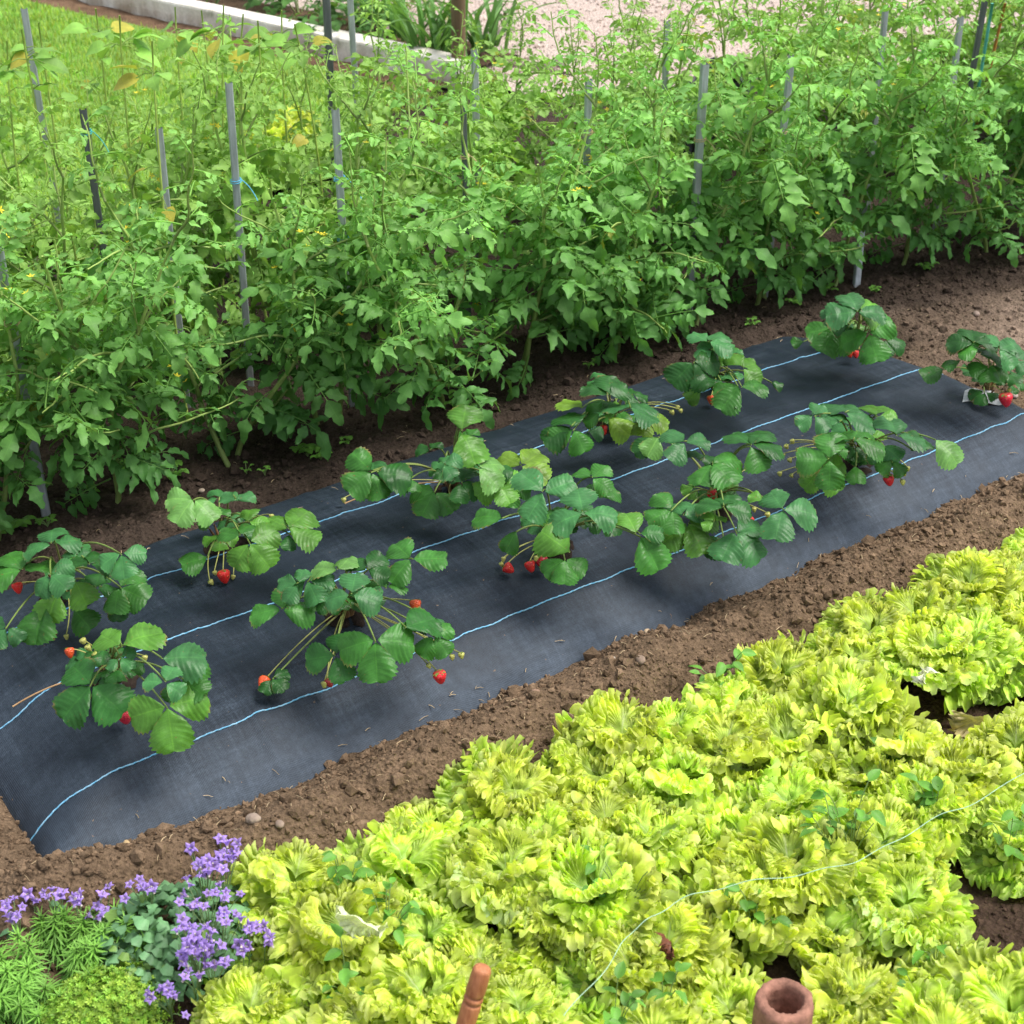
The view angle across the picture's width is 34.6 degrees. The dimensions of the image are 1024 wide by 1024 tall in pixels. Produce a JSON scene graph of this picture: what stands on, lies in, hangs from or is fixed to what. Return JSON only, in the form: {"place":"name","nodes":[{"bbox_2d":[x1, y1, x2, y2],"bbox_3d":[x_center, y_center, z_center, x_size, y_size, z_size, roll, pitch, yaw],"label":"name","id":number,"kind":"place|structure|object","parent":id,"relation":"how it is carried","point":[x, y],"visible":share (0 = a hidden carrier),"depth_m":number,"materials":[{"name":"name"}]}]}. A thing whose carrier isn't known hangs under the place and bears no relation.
{"place":"outdoors","nodes":[
{"label":"outdoors","id":0,"kind":"place"},
{"bbox_2d":[0,0,451,246],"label":"lawn","id":1,"kind":"structure","parent":0,"point":[295,95],"depth_m":6.18,"materials":[{"name":"green plant"}]},
{"bbox_2d":[27,0,446,103],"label":"soil strip","id":2,"kind":"object","parent":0,"point":[108,12],"visible":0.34,"depth_m":7.00,"materials":[{"name":"brown soil"}]},
{"bbox_2d":[197,0,518,66],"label":"border soil","id":3,"kind":"structure","parent":0,"point":[238,4],"depth_m":6.96,"materials":[{"name":"brown soil"}]},
{"bbox_2d":[357,0,527,52],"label":"iris clump","id":4,"kind":"object","parent":3,"relation":"on","point":[438,42],"visible":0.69,"depth_m":6.33,"materials":[{"name":"green plant"}]},
{"bbox_2d":[0,46,1023,1023],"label":"ground","id":5,"kind":"structure","parent":0,"point":[993,298],"depth_m":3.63,"materials":[{"name":"soil"}]},
{"bbox_2d":[0,203,119,540],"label":"tomato plant","id":6,"kind":"object","parent":5,"relation":"on","point":[12,435],"visible":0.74,"depth_m":3.36,"materials":[{"name":"green plant"}]},
{"bbox_2d":[0,899,148,1023],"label":"feathery plant","id":7,"kind":"object","parent":5,"relation":"on","point":[19,1001],"visible":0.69,"depth_m":2.41,"materials":[{"name":"green plant"}]},
{"bbox_2d":[0,94,159,404],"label":"tomato plant","id":8,"kind":"object","parent":5,"relation":"on","point":[62,198],"visible":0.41,"depth_m":3.69,"materials":[{"name":"green plant"}]},
{"bbox_2d":[0,63,175,303],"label":"tomato plant","id":9,"kind":"object","parent":5,"relation":"on","point":[89,222],"visible":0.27,"depth_m":4.32,"materials":[{"name":"green plant"}]},
{"bbox_2d":[33,959,180,1023],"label":"cushion plant","id":10,"kind":"object","parent":5,"relation":"on","point":[115,996],"visible":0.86,"depth_m":2.35,"materials":[{"name":"green plant"}]},
{"bbox_2d":[0,129,262,517],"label":"tomato plant","id":11,"kind":"object","parent":5,"relation":"on","point":[116,356],"visible":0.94,"depth_m":3.40,"materials":[{"name":"green plant"}]},
{"bbox_2d":[68,51,239,379],"bbox_3d":[-0.845,-0.706,4.067,0.385,0.828,0.690,4,32,7],"label":"tomato plant","id":12,"kind":"object","parent":5,"relation":"on","point":[181,198],"visible":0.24,"depth_m":4.03,"materials":[{"name":"green plant"}]},
{"bbox_2d":[85,833,256,1019],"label":"bellflower","id":13,"kind":"object","parent":5,"relation":"on","point":[199,952],"visible":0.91,"depth_m":2.43,"materials":[{"name":"purple plant"}]},
{"bbox_2d":[107,14,289,293],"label":"tomato plant","id":14,"kind":"object","parent":5,"relation":"on","point":[151,152],"visible":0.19,"depth_m":4.50,"materials":[{"name":"green plant"}]},
{"bbox_2d":[143,22,352,369],"bbox_3d":[-0.630,-0.754,4.080,0.577,0.851,0.468,3,32,5],"label":"tomato plant","id":15,"kind":"object","parent":5,"relation":"on","point":[262,268],"visible":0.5,"depth_m":4.04,"materials":[{"name":"green plant"}]},
{"bbox_2d":[190,964,307,1023],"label":"lettuce","id":16,"kind":"object","parent":5,"relation":"on","point":[239,994],"visible":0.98,"depth_m":2.37,"materials":[{"name":"green plant"}]},
{"bbox_2d":[79,0,470,89],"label":"concrete kerb","id":17,"kind":"structure","parent":5,"relation":"on","point":[188,12],"depth_m":6.74,"materials":[{"name":"grey concrete"}]},
{"bbox_2d":[59,96,491,466],"bbox_3d":[-0.535,-0.481,3.633,0.981,0.866,0.413,0,32,-1],"label":"tomato plant","id":18,"kind":"object","parent":5,"relation":"on","point":[268,414],"visible":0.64,"depth_m":3.66,"materials":[{"name":"green plant"}]},
{"bbox_2d":[218,836,359,938],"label":"lettuce","id":19,"kind":"object","parent":5,"relation":"on","point":[293,867],"visible":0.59,"depth_m":2.54,"materials":[{"name":"green plant"}]},
{"bbox_2d":[226,33,404,271],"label":"tomato plant","id":20,"kind":"object","parent":5,"relation":"on","point":[326,128],"visible":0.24,"depth_m":4.54,"materials":[{"name":"green plant"}]},
{"bbox_2d":[263,871,425,1005],"bbox_3d":[-0.259,0.635,2.460,0.249,0.148,0.252,-14,40,-13],"label":"lettuce","id":21,"kind":"object","parent":5,"relation":"on","point":[306,938],"visible":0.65,"depth_m":2.42,"materials":[{"name":"green plant"}]},
{"bbox_2d":[203,43,495,424],"bbox_3d":[-0.347,-0.547,3.673,0.632,0.936,0.455,-2,32,-3],"label":"tomato plant","id":22,"kind":"object","parent":5,"relation":"on","point":[349,357],"visible":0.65,"depth_m":3.65,"materials":[{"name":"green plant"}]},
{"bbox_2d":[279,40,456,332],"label":"tomato plant","id":23,"kind":"object","parent":5,"relation":"on","point":[370,161],"visible":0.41,"depth_m":4.15,"materials":[{"name":"green plant"}]},
{"bbox_2d":[329,816,456,903],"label":"lettuce","id":24,"kind":"object","parent":5,"relation":"on","point":[385,849],"visible":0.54,"depth_m":2.57,"materials":[{"name":"green plant"}]},
{"bbox_2d":[323,938,497,1023],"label":"lettuce","id":25,"kind":"object","parent":5,"relation":"on","point":[390,983],"visible":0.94,"depth_m":2.34,"materials":[{"name":"green plant"}]},
{"bbox_2d":[312,52,537,430],"bbox_3d":[-0.200,-0.552,3.770,0.405,0.850,0.963,8,32,12],"label":"tomato plant","id":26,"kind":"object","parent":5,"relation":"on","point":[436,331],"visible":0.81,"depth_m":3.86,"materials":[{"name":"green plant"}]},
{"bbox_2d":[319,0,537,217],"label":"tomato plant","id":27,"kind":"object","parent":5,"relation":"on","point":[423,183],"visible":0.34,"depth_m":4.83,"materials":[{"name":"green plant"}]},
{"bbox_2d":[380,888,487,992],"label":"lettuce","id":28,"kind":"object","parent":5,"relation":"on","point":[437,922],"visible":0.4,"depth_m":2.48,"materials":[{"name":"green plant"}]},
{"bbox_2d":[391,43,554,293],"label":"tomato plant","id":29,"kind":"object","parent":5,"relation":"on","point":[486,143],"visible":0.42,"depth_m":4.42,"materials":[{"name":"green plant"}]},
{"bbox_2d":[426,926,536,1014],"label":"lettuce","id":30,"kind":"object","parent":5,"relation":"on","point":[492,952],"visible":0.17,"depth_m":2.44,"materials":[{"name":"green plant"}]},
{"bbox_2d":[423,818,556,932],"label":"lettuce","id":31,"kind":"object","parent":5,"relation":"on","point":[487,872],"visible":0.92,"depth_m":2.52,"materials":[{"name":"green plant"}]},
{"bbox_2d":[424,0,573,223],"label":"tomato plant","id":32,"kind":"object","parent":5,"relation":"on","point":[515,114],"visible":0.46,"depth_m":4.98,"materials":[{"name":"green plant"}]},
{"bbox_2d":[433,734,575,843],"bbox_3d":[-0.011,0.476,2.740,0.240,0.155,0.255,17,37,9],"label":"lettuce","id":33,"kind":"object","parent":5,"relation":"on","point":[481,783],"visible":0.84,"depth_m":2.71,"materials":[{"name":"green plant"}]},
{"bbox_2d":[0,337,1023,857],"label":"ground cover sheet","id":34,"kind":"object","parent":5,"relation":"on","point":[64,787],"visible":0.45,"depth_m":3.20,"materials":[{"name":"fabric"}]},
{"bbox_2d":[0,527,152,649],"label":"strawberry plant","id":35,"kind":"object","parent":34,"relation":"on","point":[36,626],"visible":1,"depth_m":2.96,"materials":[{"name":"green plant"}]},
{"bbox_2d":[13,622,211,754],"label":"strawberry plant","id":36,"kind":"object","parent":34,"relation":"on","point":[113,700],"visible":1,"depth_m":2.73,"materials":[{"name":"green plant"}]},
{"bbox_2d":[164,486,321,584],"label":"strawberry plant","id":37,"kind":"object","parent":34,"relation":"on","point":[261,555],"visible":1,"depth_m":3.13,"materials":[{"name":"green plant"}]},
{"bbox_2d":[249,536,463,695],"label":"strawberry plant","id":38,"kind":"object","parent":34,"relation":"on","point":[324,595],"visible":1,"depth_m":2.89,"materials":[{"name":"green plant"}]},
{"bbox_2d":[340,404,552,519],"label":"strawberry plant","id":39,"kind":"object","parent":34,"relation":"on","point":[469,457],"visible":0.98,"depth_m":3.31,"materials":[{"name":"green plant"}]},
{"bbox_2d":[471,463,672,585],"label":"strawberry plant","id":40,"kind":"object","parent":34,"relation":"on","point":[554,529],"visible":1,"depth_m":3.11,"materials":[{"name":"green plant"}]},
{"bbox_2d":[540,372,682,456],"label":"strawberry plant","id":41,"kind":"object","parent":34,"relation":"on","point":[555,437],"visible":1,"depth_m":3.52,"materials":[{"name":"green plant"}]},
{"bbox_2d":[662,332,783,416],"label":"strawberry plant","id":42,"kind":"object","parent":34,"relation":"on","point":[702,373],"visible":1,"depth_m":3.70,"materials":[{"name":"green plant"}]},
{"bbox_2d":[630,429,817,568],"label":"strawberry plant","id":43,"kind":"object","parent":34,"relation":"on","point":[720,476],"visible":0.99,"depth_m":3.22,"materials":[{"name":"green plant"}]},
{"bbox_2d":[790,292,905,364],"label":"strawberry plant","id":44,"kind":"object","parent":34,"relation":"on","point":[835,333],"visible":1,"depth_m":3.84,"materials":[{"name":"green plant"}]},
{"bbox_2d":[777,402,963,497],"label":"strawberry plant","id":45,"kind":"object","parent":34,"relation":"on","point":[828,478],"visible":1,"depth_m":3.41,"materials":[{"name":"green plant"}]},
{"bbox_2d":[919,328,1023,407],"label":"strawberry plant","id":46,"kind":"object","parent":34,"relation":"on","point":[965,344],"visible":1,"depth_m":3.73,"materials":[{"name":"green plant"}]},
{"bbox_2d":[487,960,584,1023],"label":"lettuce","id":47,"kind":"object","parent":5,"relation":"on","point":[540,1002],"visible":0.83,"depth_m":2.37,"materials":[{"name":"green plant"}]},
{"bbox_2d":[498,888,594,982],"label":"lettuce","id":48,"kind":"object","parent":5,"relation":"on","point":[520,937],"visible":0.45,"depth_m":2.45,"materials":[{"name":"green plant"}]},
{"bbox_2d":[472,9,674,400],"bbox_3d":[0.166,-0.726,4.000,0.440,0.905,0.611,17,35,26],"label":"tomato plant","id":49,"kind":"object","parent":5,"relation":"on","point":[564,252],"visible":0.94,"depth_m":3.97,"materials":[{"name":"green plant"}]},
{"bbox_2d":[508,0,661,174],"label":"tomato plant","id":50,"kind":"object","parent":5,"relation":"on","point":[571,101],"visible":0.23,"depth_m":5.04,"materials":[{"name":"green plant"}]},
{"bbox_2d":[496,10,683,268],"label":"tomato plant","id":51,"kind":"object","parent":5,"relation":"on","point":[629,93],"visible":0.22,"depth_m":4.50,"materials":[{"name":"green plant"}]},
{"bbox_2d":[538,727,649,802],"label":"lettuce","id":52,"kind":"object","parent":5,"relation":"on","point":[578,780],"visible":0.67,"depth_m":2.75,"materials":[{"name":"green plant"}]},
{"bbox_2d":[515,825,679,980],"bbox_3d":[0.120,0.590,2.510,0.273,0.160,0.270,3,37,19],"label":"lettuce","id":53,"kind":"object","parent":5,"relation":"on","point":[566,881],"visible":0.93,"depth_m":2.47,"materials":[{"name":"green plant"}]},
{"bbox_2d":[508,79,713,365],"bbox_3d":[0.265,-0.719,4.138,0.571,0.758,0.458,11,33,17],"label":"tomato plant","id":54,"kind":"object","parent":5,"relation":"on","point":[636,322],"visible":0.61,"depth_m":4.08,"materials":[{"name":"green plant"}]},
{"bbox_2d":[566,779,661,849],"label":"lettuce","id":55,"kind":"object","parent":5,"relation":"on","point":[607,806],"visible":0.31,"depth_m":2.68,"materials":[{"name":"green plant"}]},
{"bbox_2d":[551,688,678,775],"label":"lettuce","id":56,"kind":"object","parent":5,"relation":"on","point":[609,719],"visible":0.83,"depth_m":2.81,"materials":[{"name":"green plant"}]},
{"bbox_2d":[555,918,686,1017],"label":"lettuce","id":57,"kind":"object","parent":5,"relation":"on","point":[592,999],"visible":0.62,"depth_m":2.38,"materials":[{"name":"green plant"}]},
{"bbox_2d":[534,1,733,248],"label":"tomato plant","id":58,"kind":"object","parent":5,"relation":"on","point":[668,130],"visible":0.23,"depth_m":4.68,"materials":[{"name":"green plant"}]},
{"bbox_2d":[572,983,730,1023],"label":"lettuce","id":59,"kind":"object","parent":5,"relation":"on","point":[675,1009],"visible":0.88,"depth_m":2.29,"materials":[{"name":"green plant"}]},
{"bbox_2d":[591,797,731,896],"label":"lettuce","id":60,"kind":"object","parent":5,"relation":"on","point":[669,853],"visible":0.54,"depth_m":2.58,"materials":[{"name":"green plant"}]},
{"bbox_2d":[601,0,732,159],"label":"tomato plant","id":61,"kind":"object","parent":5,"relation":"on","point":[652,71],"visible":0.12,"depth_m":5.34,"materials":[{"name":"green plant"}]},
{"bbox_2d":[591,894,743,1000],"bbox_3d":[0.226,0.654,2.441,0.230,0.137,0.224,-7,32,-11],"label":"lettuce","id":62,"kind":"object","parent":5,"relation":"on","point":[697,937],"visible":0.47,"depth_m":2.42,"materials":[{"name":"green plant"}]},
{"bbox_2d":[626,754,718,827],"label":"lettuce","id":63,"kind":"object","parent":5,"relation":"on","point":[667,778],"visible":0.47,"depth_m":2.71,"materials":[{"name":"green plant"}]},
{"bbox_2d":[570,0,857,341],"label":"tomato plant","id":64,"kind":"object","parent":5,"relation":"on","point":[683,195],"visible":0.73,"depth_m":4.20,"materials":[{"name":"green plant"}]},
{"bbox_2d":[656,788,779,879],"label":"lettuce","id":65,"kind":"object","parent":5,"relation":"on","point":[716,815],"visible":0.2,"depth_m":2.63,"materials":[{"name":"green plant"}]},
{"bbox_2d":[675,962,771,1023],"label":"lettuce","id":66,"kind":"object","parent":5,"relation":"on","point":[723,994],"visible":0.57,"depth_m":2.35,"materials":[{"name":"green plant"}]},
{"bbox_2d":[650,704,807,805],"bbox_3d":[0.357,0.429,2.818,0.275,0.157,0.259,13,28,28],"label":"lettuce","id":67,"kind":"object","parent":5,"relation":"on","point":[743,742],"visible":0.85,"depth_m":2.76,"materials":[{"name":"green plant"}]},
{"bbox_2d":[665,831,845,972],"bbox_3d":[0.383,0.588,2.543,0.273,0.145,0.254,12,33,19],"label":"lettuce","id":68,"kind":"object","parent":5,"relation":"on","point":[759,943],"visible":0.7,"depth_m":2.48,"materials":[{"name":"green plant"}]},
{"bbox_2d":[667,0,864,235],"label":"tomato plant","id":69,"kind":"object","parent":5,"relation":"on","point":[755,67],"visible":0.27,"depth_m":4.78,"materials":[{"name":"green plant"}]},
{"bbox_2d":[735,629,817,696],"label":"lettuce","id":70,"kind":"object","parent":5,"relation":"on","point":[780,662],"visible":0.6,"depth_m":3.02,"materials":[{"name":"green plant"}]},
{"bbox_2d":[670,24,884,308],"bbox_3d":[0.703,-0.898,4.341,0.504,0.853,0.578,-16,35,-24],"label":"tomato plant","id":71,"kind":"object","parent":5,"relation":"on","point":[816,144],"visible":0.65,"depth_m":4.33,"materials":[{"name":"green plant"}]},
{"bbox_2d":[714,689,847,779],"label":"lettuce","id":72,"kind":"object","parent":5,"relation":"on","point":[819,760],"visible":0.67,"depth_m":2.82,"materials":[{"name":"green plant"}]},
{"bbox_2d":[752,978,813,1023],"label":"clay pipe","id":73,"kind":"object","parent":5,"relation":"on","point":[783,1001],"visible":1,"depth_m":2.19,"materials":[{"name":"brown ceramic"}]},
{"bbox_2d":[720,801,862,956],"bbox_3d":[0.429,0.559,2.574,0.242,0.155,0.279,-8,32,-13],"label":"lettuce","id":74,"kind":"object","parent":5,"relation":"on","point":[781,833],"visible":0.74,"depth_m":2.54,"materials":[{"name":"green plant"}]},
{"bbox_2d":[755,761,849,822],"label":"lettuce","id":75,"kind":"object","parent":5,"relation":"on","point":[795,787],"visible":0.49,"depth_m":2.72,"materials":[{"name":"green plant"}]},
{"bbox_2d":[717,0,890,190],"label":"tomato plant","id":76,"kind":"object","parent":5,"relation":"on","point":[838,46],"visible":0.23,"depth_m":5.00,"materials":[{"name":"green plant"}]},
{"bbox_2d":[774,901,894,977],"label":"lettuce","id":77,"kind":"object","parent":5,"relation":"on","point":[807,956],"visible":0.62,"depth_m":2.45,"materials":[{"name":"green plant"}]},
{"bbox_2d":[804,626,893,678],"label":"lettuce","id":78,"kind":"object","parent":5,"relation":"on","point":[835,643],"visible":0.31,"depth_m":3.06,"materials":[{"name":"green plant"}]},
{"bbox_2d":[782,655,919,764],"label":"lettuce","id":79,"kind":"object","parent":5,"relation":"on","point":[851,700],"visible":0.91,"depth_m":2.86,"materials":[{"name":"green plant"}]},
{"bbox_2d":[801,946,901,1023],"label":"lettuce","id":80,"kind":"object","parent":5,"relation":"on","point":[849,988],"visible":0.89,"depth_m":2.35,"materials":[{"name":"green plant"}]},
{"bbox_2d":[719,0,993,295],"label":"tomato plant","id":81,"kind":"object","parent":5,"relation":"on","point":[850,225],"visible":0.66,"depth_m":4.46,"materials":[{"name":"green plant"}]},
{"bbox_2d":[798,0,926,185],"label":"tomato plant","id":82,"kind":"object","parent":5,"relation":"on","point":[867,36],"visible":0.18,"depth_m":5.17,"materials":[{"name":"green plant"}]},
{"bbox_2d":[813,587,916,684],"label":"lettuce","id":83,"kind":"object","parent":5,"relation":"on","point":[866,611],"visible":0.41,"depth_m":3.15,"materials":[{"name":"green plant"}]},
{"bbox_2d":[830,793,960,901],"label":"lettuce","id":84,"kind":"object","parent":5,"relation":"on","point":[917,842],"visible":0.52,"depth_m":2.62,"materials":[{"name":"green plant"}]},
{"bbox_2d":[823,850,978,960],"bbox_3d":[0.594,0.603,2.522,0.231,0.132,0.249,26,33,27],"label":"lettuce","id":85,"kind":"object","parent":5,"relation":"on","point":[927,906],"visible":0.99,"depth_m":2.49,"materials":[{"name":"green plant"}]},
{"bbox_2d":[847,711,974,787],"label":"lettuce","id":86,"kind":"object","parent":5,"relation":"on","point":[923,739],"visible":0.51,"depth_m":2.80,"materials":[{"name":"green plant"}]},
{"bbox_2d":[847,759,981,867],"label":"lettuce","id":87,"kind":"object","parent":5,"relation":"on","point":[953,825],"visible":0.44,"depth_m":2.68,"materials":[{"name":"green plant"}]},
{"bbox_2d":[873,582,971,626],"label":"lettuce","id":88,"kind":"object","parent":5,"relation":"on","point":[924,605],"visible":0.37,"depth_m":3.17,"materials":[{"name":"green plant"}]},
{"bbox_2d":[823,0,1023,265],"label":"tomato plant","id":89,"kind":"object","parent":5,"relation":"on","point":[914,211],"visible":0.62,"depth_m":4.58,"materials":[{"name":"green plant"}]},
{"bbox_2d":[871,613,1001,714],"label":"lettuce","id":90,"kind":"object","parent":5,"relation":"on","point":[912,651],"visible":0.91,"depth_m":3.02,"materials":[{"name":"green plant"}]},
{"bbox_2d":[868,977,1007,1023],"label":"lettuce","id":91,"kind":"object","parent":5,"relation":"on","point":[924,1001],"visible":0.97,"depth_m":2.28,"materials":[{"name":"green plant"}]},
{"bbox_2d":[858,0,1023,137],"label":"tomato plant","id":92,"kind":"object","parent":5,"relation":"on","point":[939,10],"visible":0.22,"depth_m":5.37,"materials":[{"name":"green plant"}]},
{"bbox_2d":[890,732,1023,834],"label":"lettuce","id":93,"kind":"object","parent":5,"relation":"on","point":[987,780],"visible":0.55,"depth_m":2.73,"materials":[{"name":"green plant"}]},
{"bbox_2d":[904,16,1023,267],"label":"tomato plant","id":94,"kind":"object","parent":5,"relation":"on","point":[966,163],"visible":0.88,"depth_m":4.69,"materials":[{"name":"green plant"}]},
{"bbox_2d":[907,546,1023,618],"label":"lettuce","id":95,"kind":"object","parent":5,"relation":"on","point":[973,572],"visible":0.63,"depth_m":3.24,"materials":[{"name":"green plant"}]},
{"bbox_2d":[925,937,1023,1023],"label":"lettuce","id":96,"kind":"object","parent":5,"relation":"on","point":[991,983],"visible":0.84,"depth_m":2.34,"materials":[{"name":"green plant"}]},
{"bbox_2d":[929,602,1023,708],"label":"lettuce","id":97,"kind":"object","parent":5,"relation":"on","point":[1004,652],"visible":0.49,"depth_m":3.03,"materials":[{"name":"green plant"}]},
{"bbox_2d":[958,792,1023,900],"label":"lettuce","id":98,"kind":"object","parent":5,"relation":"on","point":[984,866],"visible":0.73,"depth_m":2.64,"materials":[{"name":"green plant"}]},
{"bbox_2d":[963,705,1023,788],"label":"lettuce","id":99,"kind":"object","parent":5,"relation":"on","point":[1007,729],"visible":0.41,"depth_m":2.83,"materials":[{"name":"green plant"}]},
{"bbox_2d":[262,0,1023,96],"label":"gravel path","id":100,"kind":"structure","parent":0,"point":[598,13],"depth_m":6.96,"materials":[{"name":"beige gravel"}]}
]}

